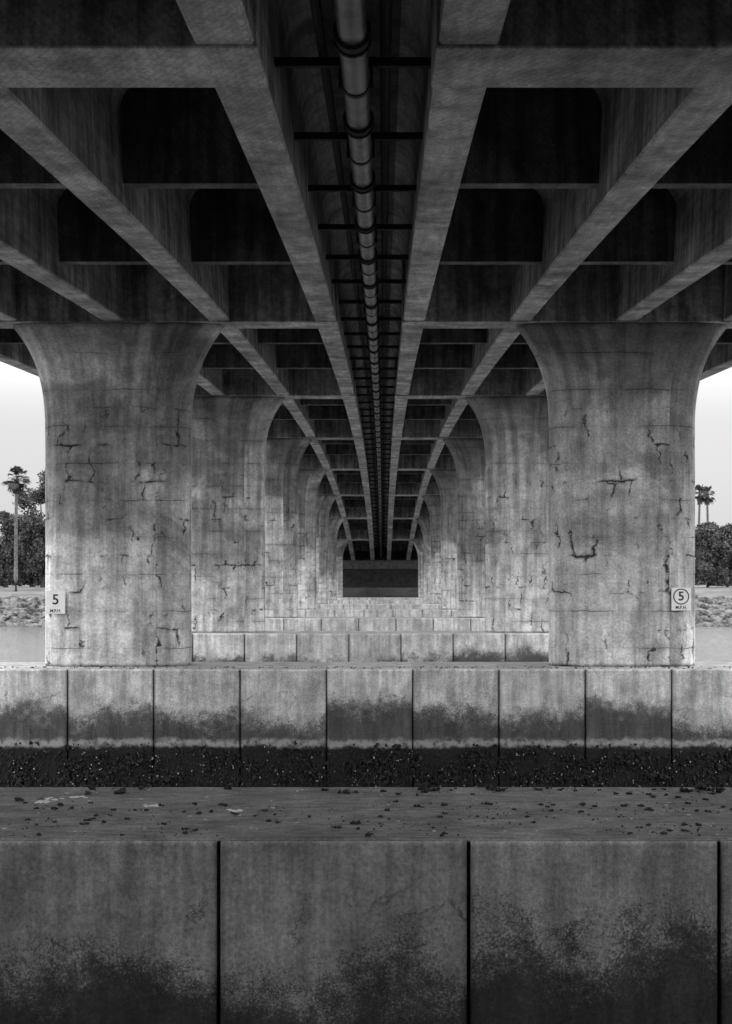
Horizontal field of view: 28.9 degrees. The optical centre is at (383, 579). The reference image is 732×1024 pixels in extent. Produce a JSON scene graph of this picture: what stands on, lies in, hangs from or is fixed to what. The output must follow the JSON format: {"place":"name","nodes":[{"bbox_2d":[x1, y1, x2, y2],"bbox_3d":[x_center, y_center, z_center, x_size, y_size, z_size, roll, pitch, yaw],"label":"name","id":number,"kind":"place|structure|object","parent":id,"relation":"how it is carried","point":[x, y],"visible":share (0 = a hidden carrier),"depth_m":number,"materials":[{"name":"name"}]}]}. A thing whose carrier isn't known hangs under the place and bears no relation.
{"place":"outdoors","nodes":[
{"label":"outdoors","id":0,"kind":"place"},
{"bbox_2d":[13,322,223,666],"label":"concrete pier","id":1,"kind":"structure","parent":0,"point":[118,397],"depth_m":33.83,"materials":[{"name":"grey concrete"}]},
{"bbox_2d":[0,0,731,587],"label":"concrete bridge","id":2,"kind":"structure","parent":1,"relation":"on","point":[564,160],"depth_m":22.48,"materials":[{"name":"grey concrete"}]},
{"bbox_2d":[46,591,64,613],"bbox_3d":[-7.776,0.544,33.864,0.460,0.540,0.232,0,0,0],"label":"speed limit sign","id":3,"kind":"object","parent":2,"relation":"attached to","point":[55,602],"visible":1,"depth_m":33.75,"materials":[{"name":"white metal"}]},
{"bbox_2d":[274,0,430,558],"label":"utility pipe","id":4,"kind":"object","parent":2,"relation":"attached to","point":[352,38],"visible":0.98,"depth_m":19.31,"materials":[{"name":"metal"}]},
{"bbox_2d":[671,588,690,609],"bbox_3d":[7.074,0.464,33.864,0.460,0.540,0.232,0,0,0],"label":"speed limit sign","id":5,"kind":"object","parent":2,"relation":"attached to","point":[680,598],"visible":1,"depth_m":33.75,"materials":[{"name":"white metal"}]},
{"bbox_2d":[191,396,284,632],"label":"concrete pier","id":6,"kind":"structure","parent":0,"point":[228,441],"depth_m":55.41,"materials":[{"name":"grey concrete"}]},
{"bbox_2d":[265,438,311,617],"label":"concrete pier","id":7,"kind":"structure","parent":0,"point":[283,457],"depth_m":77.03,"materials":[{"name":"grey concrete"}]},
{"bbox_2d":[298,469,327,608],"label":"concrete pier","id":8,"kind":"structure","parent":0,"point":[309,480],"depth_m":98.65,"materials":[{"name":"grey concrete"}]},
{"bbox_2d":[316,495,336,603],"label":"concrete pier","id":9,"kind":"structure","parent":0,"point":[324,505],"depth_m":120.27,"materials":[{"name":"grey concrete"}]},
{"bbox_2d":[328,518,343,599],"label":"concrete pier","id":10,"kind":"structure","parent":0,"point":[334,524],"depth_m":141.90,"materials":[{"name":"grey concrete"}]},
{"bbox_2d":[337,539,349,597],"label":"concrete pier","id":11,"kind":"structure","parent":0,"point":[341,545],"depth_m":163.55,"materials":[{"name":"grey concrete"}]},
{"bbox_2d":[0,787,731,1023],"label":"concrete platform","id":12,"kind":"structure","parent":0,"point":[573,916],"depth_m":11.36,"materials":[{"name":"grey concrete"}]},
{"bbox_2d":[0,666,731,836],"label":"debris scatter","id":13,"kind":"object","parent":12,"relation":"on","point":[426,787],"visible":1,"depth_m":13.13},
{"bbox_2d":[0,662,731,786],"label":"concrete platform","id":14,"kind":"structure","parent":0,"point":[444,713],"depth_m":32.96,"materials":[{"name":"grey concrete"}]},
{"bbox_2d":[0,740,731,786],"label":"mussel bed","id":15,"kind":"object","parent":14,"relation":"on","point":[63,779],"visible":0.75,"depth_m":32.92,"materials":[{"name":"black"}]},
{"bbox_2d":[0,626,731,661],"bbox_3d":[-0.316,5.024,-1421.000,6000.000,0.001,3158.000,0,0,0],"label":"water","id":16,"kind":"structure","parent":0,"point":[27,644],"depth_m":109.96,"materials":[{"name":"grey liquid"}]},
{"bbox_2d":[0,584,731,623],"bbox_3d":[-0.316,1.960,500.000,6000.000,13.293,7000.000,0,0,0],"label":"ground","id":17,"kind":"structure","parent":0,"point":[25,591],"depth_m":182.73,"materials":[{"name":"grey soil"}]},
{"bbox_2d":[0,534,24,585],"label":"broadleaf tree","id":18,"kind":"object","parent":17,"relation":"on","point":[11,584],"visible":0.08,"depth_m":212.89,"materials":[{"name":"black plant"}]},
{"bbox_2d":[0,510,30,586],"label":"broadleaf tree","id":19,"kind":"object","parent":17,"relation":"on","point":[7,531],"visible":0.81,"depth_m":183.98,"materials":[{"name":"grey plant"}]},
{"bbox_2d":[1,465,31,590],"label":"palm tree","id":20,"kind":"object","parent":17,"relation":"on","point":[16,486],"visible":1,"depth_m":171.81,"materials":[{"name":"grey plant"}]},
{"bbox_2d":[10,512,41,586],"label":"broadleaf tree","id":21,"kind":"object","parent":17,"relation":"on","point":[31,577],"visible":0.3,"depth_m":193.20,"materials":[{"name":"black plant"}]},
{"bbox_2d":[12,470,44,587],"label":"broadleaf tree","id":22,"kind":"object","parent":17,"relation":"on","point":[32,538],"visible":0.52,"depth_m":179.42,"materials":[{"name":"grey plant"}]},
{"bbox_2d":[0,594,731,626],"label":"riprap rocks","id":23,"kind":"object","parent":17,"relation":"on","point":[16,611],"visible":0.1,"depth_m":155.33,"materials":[{"name":"stone"}]},
{"bbox_2d":[695,484,709,585],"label":"palm tree","id":24,"kind":"object","parent":17,"relation":"on","point":[699,498],"visible":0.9,"depth_m":239.81,"materials":[{"name":"grey plant"}]},
{"bbox_2d":[701,486,714,521],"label":"palm tree","id":25,"kind":"object","parent":17,"relation":"on","point":[709,501],"visible":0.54,"depth_m":244.83,"materials":[{"name":"grey plant"}]},
{"bbox_2d":[695,522,731,586],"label":"broadleaf tree","id":26,"kind":"object","parent":17,"relation":"on","point":[711,549],"visible":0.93,"depth_m":180.48,"materials":[{"name":"grey plant"}]},
{"bbox_2d":[717,523,731,586],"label":"broadleaf tree","id":27,"kind":"object","parent":17,"relation":"on","point":[725,533],"visible":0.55,"depth_m":187.30,"materials":[{"name":"grey plant"}]},
{"bbox_2d":[0,362,731,566],"label":"sky","id":28,"kind":"structure","parent":0,"point":[22,413],"materials":[{"name":"white"}]},
{"bbox_2d":[191,631,548,661],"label":"concrete platform","id":29,"kind":"structure","parent":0,"point":[374,646],"depth_m":54.55,"materials":[{"name":"grey concrete"}]},
{"bbox_2d":[265,617,484,630],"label":"concrete platform","id":30,"kind":"structure","parent":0,"point":[376,624],"depth_m":76.16,"materials":[{"name":"grey concrete"}]},
{"bbox_2d":[298,609,456,616],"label":"concrete platform","id":31,"kind":"structure","parent":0,"point":[377,612],"depth_m":97.77,"materials":[{"name":"grey concrete"}]},
{"bbox_2d":[316,604,440,608],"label":"concrete platform","id":32,"kind":"structure","parent":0,"point":[378,606],"depth_m":119.36,"materials":[{"name":"grey concrete"}]},
{"bbox_2d":[328,600,429,603],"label":"concrete platform","id":33,"kind":"structure","parent":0,"point":[378,601],"depth_m":140.97,"materials":[{"name":"grey concrete"}]},
{"bbox_2d":[337,597,422,599],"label":"concrete platform","id":34,"kind":"structure","parent":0,"point":[380,598],"depth_m":162.55,"materials":[{"name":"grey concrete"}]},
{"bbox_2d":[411,539,422,597],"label":"concrete pier","id":35,"kind":"structure","parent":0,"point":[418,544],"depth_m":163.59,"materials":[{"name":"grey concrete"}]},
{"bbox_2d":[416,518,430,599],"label":"concrete pier","id":36,"kind":"structure","parent":0,"point":[424,524],"depth_m":141.96,"materials":[{"name":"grey concrete"}]},
{"bbox_2d":[421,495,440,603],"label":"concrete pier","id":37,"kind":"structure","parent":0,"point":[433,502],"depth_m":120.30,"materials":[{"name":"grey concrete"}]},
{"bbox_2d":[429,469,456,608],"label":"concrete pier","id":38,"kind":"structure","parent":0,"point":[446,480],"depth_m":98.67,"materials":[{"name":"grey concrete"}]},
{"bbox_2d":[443,438,484,617],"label":"concrete pier","id":39,"kind":"structure","parent":0,"point":[468,455],"depth_m":77.04,"materials":[{"name":"grey concrete"}]},
{"bbox_2d":[465,396,548,632],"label":"concrete pier","id":40,"kind":"structure","parent":0,"point":[515,431],"depth_m":55.41,"materials":[{"name":"grey concrete"}]},
{"bbox_2d":[516,322,726,666],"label":"concrete pier","id":41,"kind":"structure","parent":0,"point":[621,398],"depth_m":33.83,"materials":[{"name":"grey concrete"}]}
]}

